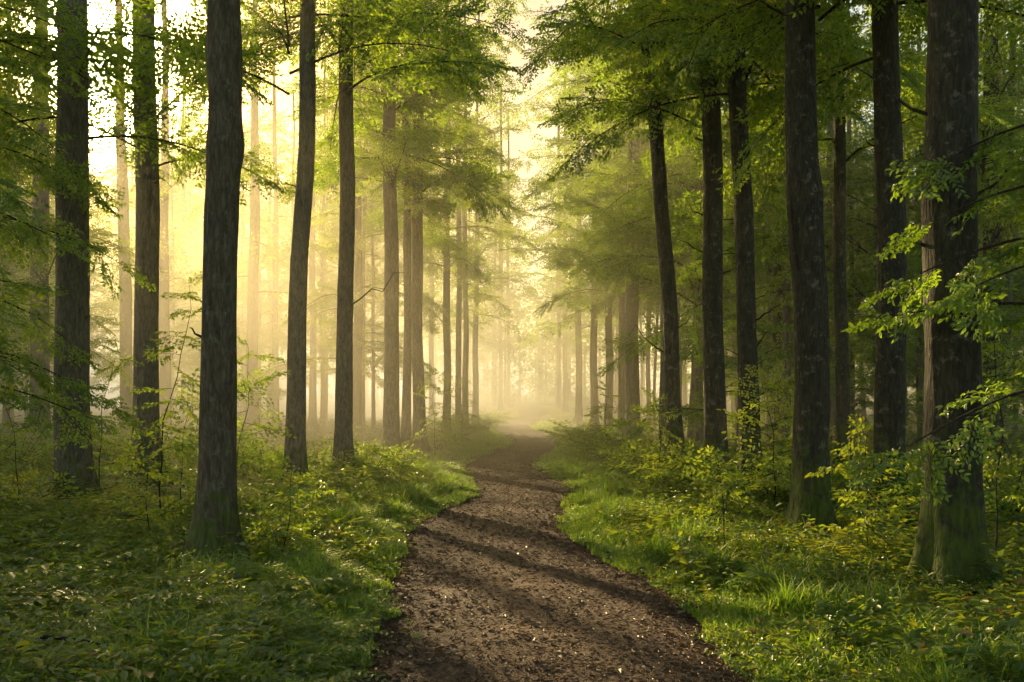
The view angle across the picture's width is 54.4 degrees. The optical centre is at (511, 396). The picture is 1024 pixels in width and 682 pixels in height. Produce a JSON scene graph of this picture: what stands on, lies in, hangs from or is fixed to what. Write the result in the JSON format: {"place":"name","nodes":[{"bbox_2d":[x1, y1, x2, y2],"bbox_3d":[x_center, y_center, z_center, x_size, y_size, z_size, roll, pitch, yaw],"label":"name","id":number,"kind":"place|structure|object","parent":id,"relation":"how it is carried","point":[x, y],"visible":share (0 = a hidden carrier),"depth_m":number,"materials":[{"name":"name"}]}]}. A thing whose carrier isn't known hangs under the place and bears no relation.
{"place":"outdoors","nodes":[
{"label":"outdoors","id":0,"kind":"place"},
{"bbox_2d":[0,393,1023,654],"bbox_3d":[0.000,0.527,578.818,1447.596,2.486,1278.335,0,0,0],"label":"ground","id":1,"kind":"structure","parent":0,"point":[330,409],"depth_m":84.18,"materials":[{"name":"green plant"}]},
{"bbox_2d":[0,427,52,468],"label":"shrub","id":2,"kind":"object","parent":1,"relation":"on","point":[22,448],"visible":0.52,"depth_m":20.50,"materials":[{"name":"green plant"}]},
{"bbox_2d":[0,384,75,515],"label":"sapling","id":3,"kind":"object","parent":1,"relation":"on","point":[2,453],"visible":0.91,"depth_m":12.66,"materials":[{"name":"green plant"}]},
{"bbox_2d":[0,47,132,335],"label":"beech tree","id":4,"kind":"object","parent":1,"relation":"on","point":[99,323],"visible":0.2,"depth_m":27.58,"materials":[{"name":"green plant"}]},
{"bbox_2d":[0,0,156,450],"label":"beech tree","id":5,"kind":"object","parent":1,"relation":"on","point":[28,231],"visible":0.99,"depth_m":14.18,"materials":[{"name":"green plant"}]},
{"bbox_2d":[0,2,167,455],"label":"beech tree","id":6,"kind":"object","parent":1,"relation":"on","point":[39,275],"visible":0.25,"depth_m":25.77,"materials":[{"name":"green plant"}]},
{"bbox_2d":[90,338,145,481],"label":"sapling","id":7,"kind":"object","parent":1,"relation":"on","point":[128,360],"visible":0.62,"depth_m":16.47,"materials":[{"name":"green plant"}]},
{"bbox_2d":[49,0,192,435],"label":"beech tree","id":8,"kind":"object","parent":1,"relation":"on","point":[125,305],"visible":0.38,"depth_m":35.53,"materials":[{"name":"green plant"}]},
{"bbox_2d":[85,445,193,534],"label":"sapling","id":9,"kind":"object","parent":1,"relation":"on","point":[155,477],"visible":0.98,"depth_m":10.42,"materials":[{"name":"green plant"}]},
{"bbox_2d":[86,271,201,516],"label":"sapling","id":10,"kind":"object","parent":1,"relation":"on","point":[153,354],"visible":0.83,"depth_m":11.95,"materials":[{"name":"green plant"}]},
{"bbox_2d":[90,214,200,385],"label":"beech tree","id":11,"kind":"object","parent":1,"relation":"on","point":[94,380],"visible":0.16,"depth_m":50.12,"materials":[{"name":"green plant"}]},
{"bbox_2d":[0,0,294,499],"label":"beech tree","id":12,"kind":"object","parent":1,"relation":"on","point":[72,307],"visible":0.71,"depth_m":15.54,"materials":[{"name":"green plant"}]},
{"bbox_2d":[101,0,205,435],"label":"beech tree","id":13,"kind":"object","parent":1,"relation":"on","point":[164,325],"visible":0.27,"depth_m":37.73,"materials":[{"name":"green plant"}]},
{"bbox_2d":[108,27,201,424],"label":"beech tree","id":14,"kind":"object","parent":1,"relation":"on","point":[183,353],"visible":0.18,"depth_m":44.81,"materials":[{"name":"green plant"}]},
{"bbox_2d":[0,0,328,483],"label":"beech tree","id":15,"kind":"object","parent":1,"relation":"on","point":[146,300],"visible":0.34,"depth_m":18.34,"materials":[{"name":"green plant"}]},
{"bbox_2d":[132,98,202,415],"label":"beech tree","id":16,"kind":"object","parent":1,"relation":"on","point":[195,244],"visible":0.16,"depth_m":54.62,"materials":[{"name":"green plant"}]},
{"bbox_2d":[139,379,198,499],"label":"sapling","id":17,"kind":"object","parent":1,"relation":"on","point":[170,453],"visible":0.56,"depth_m":13.63,"materials":[{"name":"green plant"}]},
{"bbox_2d":[168,176,203,414],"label":"beech tree","id":18,"kind":"object","parent":1,"relation":"on","point":[182,208],"visible":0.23,"depth_m":75.81,"materials":[{"name":"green plant"}]},
{"bbox_2d":[152,0,252,565],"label":"beech tree","id":19,"kind":"object","parent":1,"relation":"on","point":[215,512],"visible":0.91,"depth_m":9.41,"materials":[{"name":"grey plant"}]},
{"bbox_2d":[159,253,286,409],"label":"beech tree","id":20,"kind":"object","parent":1,"relation":"on","point":[244,272],"visible":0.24,"depth_m":42.76,"materials":[{"name":"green plant"}]},
{"bbox_2d":[176,335,297,475],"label":"sapling","id":21,"kind":"object","parent":1,"relation":"on","point":[249,389],"visible":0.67,"depth_m":14.54,"materials":[{"name":"green plant"}]},
{"bbox_2d":[175,116,307,417],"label":"beech tree","id":22,"kind":"object","parent":1,"relation":"on","point":[243,367],"visible":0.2,"depth_m":62.22,"materials":[{"name":"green plant"}]},
{"bbox_2d":[201,110,306,347],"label":"beech tree","id":23,"kind":"object","parent":1,"relation":"on","point":[268,151],"visible":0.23,"depth_m":66.67,"materials":[{"name":"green plant"}]},
{"bbox_2d":[199,238,318,422],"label":"beech tree","id":24,"kind":"object","parent":1,"relation":"on","point":[261,308],"visible":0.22,"depth_m":55.17,"materials":[{"name":"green plant"}]},
{"bbox_2d":[190,434,329,473],"bbox_3d":[-4.969,1.199,19.809,2.333,0.940,2.508,0,0,-41],"label":"shrub","id":25,"kind":"object","parent":1,"relation":"on","point":[248,450],"visible":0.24,"depth_m":19.58,"materials":[{"name":"green plant"}]},
{"bbox_2d":[186,1,336,436],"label":"beech tree","id":26,"kind":"object","parent":1,"relation":"on","point":[252,292],"visible":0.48,"depth_m":38.94,"materials":[{"name":"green plant"}]},
{"bbox_2d":[237,100,319,417],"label":"beech tree","id":27,"kind":"object","parent":1,"relation":"on","point":[269,198],"visible":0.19,"depth_m":70.27,"materials":[{"name":"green plant"}]},
{"bbox_2d":[227,450,334,550],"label":"sapling","id":28,"kind":"object","parent":1,"relation":"on","point":[278,488],"visible":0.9,"depth_m":9.64,"materials":[{"name":"green plant"}]},
{"bbox_2d":[239,26,327,426],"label":"beech tree","id":29,"kind":"object","parent":1,"relation":"on","point":[276,280],"visible":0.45,"depth_m":49.16,"materials":[{"name":"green plant"}]},
{"bbox_2d":[258,93,336,379],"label":"beech tree","id":30,"kind":"object","parent":1,"relation":"on","point":[292,202],"visible":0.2,"depth_m":53.06,"materials":[{"name":"yellow plant"}]},
{"bbox_2d":[90,0,505,482],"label":"beech tree","id":31,"kind":"object","parent":1,"relation":"on","point":[295,450],"visible":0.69,"depth_m":17.48,"materials":[{"name":"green plant"}]},
{"bbox_2d":[256,446,367,476],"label":"shrub","id":32,"kind":"object","parent":1,"relation":"on","point":[324,464],"visible":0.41,"depth_m":18.05,"materials":[{"name":"green plant"}]},
{"bbox_2d":[258,115,367,430],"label":"beech tree","id":33,"kind":"object","parent":1,"relation":"on","point":[312,418],"visible":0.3,"depth_m":44.67,"materials":[{"name":"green plant"}]},
{"bbox_2d":[259,59,383,429],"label":"beech tree","id":34,"kind":"object","parent":1,"relation":"on","point":[323,391],"visible":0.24,"depth_m":47.48,"materials":[{"name":"green plant"}]},
{"bbox_2d":[243,41,452,443],"bbox_3d":[-5.656,-8.234,33.493,7.247,20.250,5.400,0,0,0],"label":"beech tree","id":35,"kind":"object","parent":1,"relation":"on","point":[358,333],"visible":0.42,"depth_m":33.61,"materials":[{"name":"green plant"}]},
{"bbox_2d":[167,0,538,477],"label":"beech tree","id":36,"kind":"object","parent":1,"relation":"on","point":[343,428],"visible":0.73,"depth_m":18.53,"materials":[{"name":"green plant"}]},
{"bbox_2d":[282,111,441,393],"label":"beech tree","id":37,"kind":"object","parent":1,"relation":"on","point":[321,349],"visible":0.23,"depth_m":41.90,"materials":[{"name":"yellow plant"}]},
{"bbox_2d":[291,65,447,437],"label":"beech tree","id":38,"kind":"object","parent":1,"relation":"on","point":[377,348],"visible":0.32,"depth_m":38.45,"materials":[{"name":"green plant"}]},
{"bbox_2d":[313,432,430,473],"bbox_3d":[-2.661,1.271,19.364,2.209,1.100,2.387,0,0,-26],"label":"shrub","id":39,"kind":"object","parent":1,"relation":"on","point":[396,462],"visible":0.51,"depth_m":19.29,"materials":[{"name":"green plant"}]},
{"bbox_2d":[314,111,438,431],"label":"beech tree","id":40,"kind":"object","parent":1,"relation":"on","point":[373,413],"visible":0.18,"depth_m":45.27,"materials":[{"name":"green plant"}]},
{"bbox_2d":[275,0,511,459],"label":"beech tree","id":41,"kind":"object","parent":1,"relation":"on","point":[388,147],"visible":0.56,"depth_m":24.72,"materials":[{"name":"green plant"}]},
{"bbox_2d":[288,0,524,454],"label":"beech tree","id":42,"kind":"object","parent":1,"relation":"on","point":[419,414],"visible":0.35,"depth_m":26.93,"materials":[{"name":"green plant"}]},
{"bbox_2d":[296,0,520,451],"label":"beech tree","id":43,"kind":"object","parent":1,"relation":"on","point":[432,207],"visible":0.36,"depth_m":27.59,"materials":[{"name":"green plant"}]},
{"bbox_2d":[401,366,463,454],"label":"sapling","id":44,"kind":"object","parent":1,"relation":"on","point":[435,413],"visible":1,"depth_m":25.88,"materials":[{"name":"green plant"}]},
{"bbox_2d":[374,97,493,420],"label":"beech tree","id":45,"kind":"object","parent":1,"relation":"on","point":[430,336],"visible":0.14,"depth_m":61.03,"materials":[{"name":"green plant"}]},
{"bbox_2d":[403,0,513,428],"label":"beech tree","id":46,"kind":"object","parent":1,"relation":"on","point":[459,283],"visible":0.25,"depth_m":44.67,"materials":[{"name":"green plant"}]},
{"bbox_2d":[381,0,538,435],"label":"beech tree","id":47,"kind":"object","parent":1,"relation":"on","point":[447,265],"visible":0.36,"depth_m":39.00,"materials":[{"name":"green plant"}]},
{"bbox_2d":[423,188,513,409],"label":"beech tree","id":48,"kind":"object","parent":1,"relation":"on","point":[480,341],"visible":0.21,"depth_m":82.26,"materials":[{"name":"green plant"}]},
{"bbox_2d":[399,0,542,426],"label":"beech tree","id":49,"kind":"object","parent":1,"relation":"on","point":[475,323],"visible":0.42,"depth_m":52.29,"materials":[{"name":"green plant"}]},
{"bbox_2d":[423,14,539,428],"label":"beech tree","id":50,"kind":"object","parent":1,"relation":"on","point":[466,337],"visible":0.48,"depth_m":46.36,"materials":[{"name":"green plant"}]},
{"bbox_2d":[469,93,538,410],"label":"beech tree","id":51,"kind":"object","parent":1,"relation":"on","point":[500,404],"visible":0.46,"depth_m":98.31,"materials":[{"name":"green plant"}]},
{"bbox_2d":[468,151,541,403],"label":"beech tree","id":52,"kind":"object","parent":1,"relation":"on","point":[513,274],"visible":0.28,"depth_m":105.85,"materials":[{"name":"green plant"}]},
{"bbox_2d":[479,118,543,407],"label":"beech tree","id":53,"kind":"object","parent":1,"relation":"on","point":[508,402],"visible":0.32,"depth_m":109.97,"materials":[{"name":"green plant"}]},
{"bbox_2d":[0,441,1023,681],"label":"undergrowth","id":54,"kind":"object","parent":1,"relation":"on","point":[39,582],"visible":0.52,"depth_m":7.87,"materials":[{"name":"green plant"}]},
{"bbox_2d":[0,399,1023,471],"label":"undergrowth","id":55,"kind":"object","parent":1,"relation":"on","point":[309,437],"visible":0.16,"depth_m":29.44,"materials":[{"name":"green plant"}]},
{"bbox_2d":[0,404,1023,681],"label":"grass","id":56,"kind":"structure","parent":1,"relation":"on","point":[580,474],"depth_m":8.32,"materials":[{"name":"green plant"}]},
{"bbox_2d":[18,251,1021,406],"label":"wood","id":57,"kind":"object","parent":1,"relation":"on","point":[539,382],"visible":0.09,"depth_m":122.31,"materials":[{"name":"yellow wood"}]},
{"bbox_2d":[516,124,589,408],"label":"beech tree","id":58,"kind":"object","parent":1,"relation":"on","point":[558,398],"visible":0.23,"depth_m":104.45,"materials":[{"name":"green plant"}]},
{"bbox_2d":[521,67,589,412],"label":"beech tree","id":59,"kind":"object","parent":1,"relation":"on","point":[565,408],"visible":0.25,"depth_m":92.95,"materials":[{"name":"green plant"}]},
{"bbox_2d":[500,20,644,425],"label":"beech tree","id":60,"kind":"object","parent":1,"relation":"on","point":[578,396],"visible":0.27,"depth_m":54.61,"materials":[{"name":"green plant"}]},
{"bbox_2d":[496,0,686,427],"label":"beech tree","id":61,"kind":"object","parent":1,"relation":"on","point":[593,365],"visible":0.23,"depth_m":44.65,"materials":[{"name":"green plant"}]},
{"bbox_2d":[574,380,642,457],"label":"sapling","id":62,"kind":"object","parent":1,"relation":"on","point":[598,411],"visible":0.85,"depth_m":23.39,"materials":[{"name":"green plant"}]},
{"bbox_2d":[533,0,689,432],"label":"beech tree","id":63,"kind":"object","parent":1,"relation":"on","point":[608,315],"visible":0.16,"depth_m":40.93,"materials":[{"name":"green plant"}]},
{"bbox_2d":[533,2,690,435],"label":"beech tree","id":64,"kind":"object","parent":1,"relation":"on","point":[621,373],"visible":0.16,"depth_m":37.73,"materials":[{"name":"green plant"}]},
{"bbox_2d":[560,429,665,462],"bbox_3d":[2.591,1.241,23.563,2.333,0.940,2.508,0,0,-41],"label":"shrub","id":65,"kind":"object","parent":1,"relation":"on","point":[590,449],"visible":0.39,"depth_m":23.43,"materials":[{"name":"green plant"}]},
{"bbox_2d":[524,0,735,438],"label":"beech tree","id":66,"kind":"object","parent":1,"relation":"on","point":[632,385],"visible":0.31,"depth_m":33.52,"materials":[{"name":"green plant"}]},
{"bbox_2d":[536,1,755,447],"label":"beech tree","id":67,"kind":"object","parent":1,"relation":"on","point":[661,390],"visible":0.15,"depth_m":24.17,"materials":[{"name":"green plant"}]},
{"bbox_2d":[591,418,702,467],"bbox_3d":[2.860,1.038,20.481,2.239,1.208,2.264,0,0,17],"label":"shrub","id":68,"kind":"object","parent":1,"relation":"on","point":[637,458],"visible":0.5,"depth_m":20.14,"materials":[{"name":"green plant"}]},
{"bbox_2d":[608,387,704,482],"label":"sapling","id":69,"kind":"object","parent":1,"relation":"on","point":[672,446],"visible":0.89,"depth_m":16.35,"materials":[{"name":"green plant"}]},
{"bbox_2d":[589,49,759,438],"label":"beech tree","id":70,"kind":"object","parent":1,"relation":"on","point":[615,293],"visible":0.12,"depth_m":36.35,"materials":[{"name":"green plant"}]},
{"bbox_2d":[607,106,756,446],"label":"beech tree","id":71,"kind":"object","parent":1,"relation":"on","point":[691,434],"visible":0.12,"depth_m":30.76,"materials":[{"name":"green plant"}]},
{"bbox_2d":[542,82,833,445],"bbox_3d":[5.137,-7.212,28.334,8.512,18.250,7.795,0,0,0],"label":"beech tree","id":72,"kind":"object","parent":1,"relation":"on","point":[642,193],"visible":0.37,"depth_m":28.17,"materials":[{"name":"green plant"}]},
{"bbox_2d":[628,449,749,495],"bbox_3d":[2.956,1.269,16.355,2.158,0.826,2.129,0,0,19],"label":"shrub","id":73,"kind":"object","parent":1,"relation":"on","point":[651,477],"visible":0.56,"depth_m":16.12,"materials":[{"name":"green plant"}]},
{"bbox_2d":[517,0,908,470],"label":"beech tree","id":74,"kind":"object","parent":1,"relation":"on","point":[715,423],"visible":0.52,"depth_m":17.45,"materials":[{"name":"green plant"}]},
{"bbox_2d":[676,445,766,555],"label":"sapling","id":75,"kind":"object","parent":1,"relation":"on","point":[737,538],"visible":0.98,"depth_m":9.66,"materials":[{"name":"green plant"}]},
{"bbox_2d":[656,444,791,502],"bbox_3d":[3.430,1.276,15.796,2.283,1.052,2.112,0,0,8],"label":"shrub","id":76,"kind":"object","parent":1,"relation":"on","point":[779,448],"visible":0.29,"depth_m":15.93,"materials":[{"name":"green plant"}]},
{"bbox_2d":[547,0,922,474],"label":"beech tree","id":77,"kind":"object","parent":1,"relation":"on","point":[671,326],"visible":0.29,"depth_m":19.30,"materials":[{"name":"green plant"}]},
{"bbox_2d":[545,0,925,495],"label":"beech tree","id":78,"kind":"object","parent":1,"relation":"on","point":[747,344],"visible":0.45,"depth_m":15.82,"materials":[{"name":"green plant"}]},
{"bbox_2d":[600,48,872,464],"bbox_3d":[5.214,-7.164,21.710,5.021,18.340,5.106,0,0,35],"label":"beech tree","id":79,"kind":"object","parent":1,"relation":"on","point":[690,411],"visible":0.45,"depth_m":21.56,"materials":[{"name":"green plant"}]},
{"bbox_2d":[598,0,926,538],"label":"beech tree","id":80,"kind":"object","parent":1,"relation":"on","point":[812,496],"visible":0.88,"depth_m":11.90,"materials":[{"name":"green plant"}]},
{"bbox_2d":[690,451,838,510],"bbox_3d":[3.854,1.288,15.064,2.138,0.861,2.299,0,0,21],"label":"shrub","id":81,"kind":"object","parent":1,"relation":"on","point":[772,483],"visible":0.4,"depth_m":14.56,"materials":[{"name":"green plant"}]},
{"bbox_2d":[711,364,829,509],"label":"sapling","id":82,"kind":"object","parent":1,"relation":"on","point":[752,420],"visible":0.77,"depth_m":14.09,"materials":[{"name":"green plant"}]},
{"bbox_2d":[668,12,873,443],"bbox_3d":[8.300,-8.252,30.890,7.510,20.250,6.828,0,0,-29],"label":"beech tree","id":83,"kind":"object","parent":1,"relation":"on","point":[777,296],"visible":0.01,"depth_m":30.64,"materials":[{"name":"green plant"}]},
{"bbox_2d":[688,50,873,445],"bbox_3d":[7.416,-7.231,26.757,4.283,18.250,5.210,0,0,-39],"label":"beech tree","id":84,"kind":"object","parent":1,"relation":"on","point":[787,315],"visible":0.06,"depth_m":26.42,"materials":[{"name":"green plant"}]},
{"bbox_2d":[724,74,858,441],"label":"beech tree","id":85,"kind":"object","parent":1,"relation":"on","point":[771,338],"visible":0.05,"depth_m":33.56,"materials":[{"name":"green plant"}]},
{"bbox_2d":[733,5,923,449],"bbox_3d":[9.295,-7.190,28.276,5.426,18.378,5.406,0,0,0],"label":"beech tree","id":86,"kind":"object","parent":1,"relation":"on","point":[829,259],"visible":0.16,"depth_m":28.03,"materials":[{"name":"green plant"}]},
{"bbox_2d":[643,0,1023,526],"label":"beech tree","id":87,"kind":"object","parent":1,"relation":"on","point":[890,402],"visible":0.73,"depth_m":12.54,"materials":[{"name":"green plant"}]},
{"bbox_2d":[757,7,924,443],"bbox_3d":[10.442,-7.206,30.491,5.721,18.358,5.817,0,0,-43],"label":"beech tree","id":88,"kind":"object","parent":1,"relation":"on","point":[852,401],"visible":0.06,"depth_m":30.20,"materials":[{"name":"green plant"}]},
{"bbox_2d":[761,421,921,504],"bbox_3d":[4.979,1.001,14.454,2.470,1.318,2.443,0,0,-11],"label":"shrub","id":89,"kind":"object","parent":1,"relation":"on","point":[842,480],"visible":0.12,"depth_m":14.11,"materials":[{"name":"green plant"}]},
{"bbox_2d":[673,0,1023,471],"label":"beech tree","id":90,"kind":"object","parent":1,"relation":"on","point":[842,395],"visible":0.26,"depth_m":18.83,"materials":[{"name":"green plant"}]},
{"bbox_2d":[805,414,921,559],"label":"sapling","id":91,"kind":"object","parent":1,"relation":"on","point":[866,520],"visible":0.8,"depth_m":9.53,"materials":[{"name":"green plant"}]},
{"bbox_2d":[753,91,1023,383],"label":"beech tree","id":92,"kind":"object","parent":1,"relation":"on","point":[914,254],"visible":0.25,"depth_m":24.04,"materials":[{"name":"green plant"}]},
{"bbox_2d":[798,0,1021,596],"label":"beech tree","id":93,"kind":"object","parent":1,"relation":"on","point":[951,536],"visible":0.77,"depth_m":8.34,"materials":[{"name":"green plant"}]},
{"bbox_2d":[831,469,1023,530],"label":"shrub","id":94,"kind":"object","parent":1,"relation":"on","point":[861,513],"visible":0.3,"depth_m":11.84,"materials":[{"name":"green plant"}]},
{"bbox_2d":[841,76,1023,506],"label":"beech tree","id":95,"kind":"object","parent":1,"relation":"on","point":[957,299],"visible":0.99,"depth_m":7.83,"materials":[{"name":"green plant"}]},
{"bbox_2d":[850,24,1015,455],"bbox_3d":[11.615,-7.266,28.312,5.001,18.302,4.685,0,0,0],"label":"beech tree","id":96,"kind":"object","parent":1,"relation":"on","point":[918,372],"visible":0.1,"depth_m":28.23,"materials":[{"name":"green plant"}]},
{"bbox_2d":[846,0,1023,460],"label":"beech tree","id":97,"kind":"object","parent":1,"relation":"on","point":[992,236],"visible":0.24,"depth_m":23.16,"materials":[{"name":"green plant"}]},
{"bbox_2d":[903,0,1023,448],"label":"beech tree","id":98,"kind":"object","parent":1,"relation":"on","point":[1008,298],"visible":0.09,"depth_m":25.73,"materials":[{"name":"green plant"}]},
{"bbox_2d":[906,145,1023,472],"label":"beech tree","id":99,"kind":"object","parent":1,"relation":"on","point":[1006,200],"visible":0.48,"depth_m":19.20,"materials":[{"name":"green plant"}]},
{"bbox_2d":[908,450,1023,522],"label":"shrub","id":100,"kind":"object","parent":1,"relation":"on","point":[1008,488],"visible":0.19,"depth_m":12.65,"materials":[{"name":"green plant"}]},
{"bbox_2d":[980,320,1023,558],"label":"sapling","id":101,"kind":"object","parent":1,"relation":"on","point":[1011,460],"visible":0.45,"depth_m":9.30,"materials":[{"name":"green plant"}]},
{"bbox_2d":[0,0,1023,394],"label":"sky","id":102,"kind":"structure","parent":0,"point":[517,142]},
{"bbox_2d":[335,403,774,681],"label":"path","id":103,"kind":"structure","parent":0,"point":[534,412],"depth_m":7.92,"materials":[{"name":"soil"}]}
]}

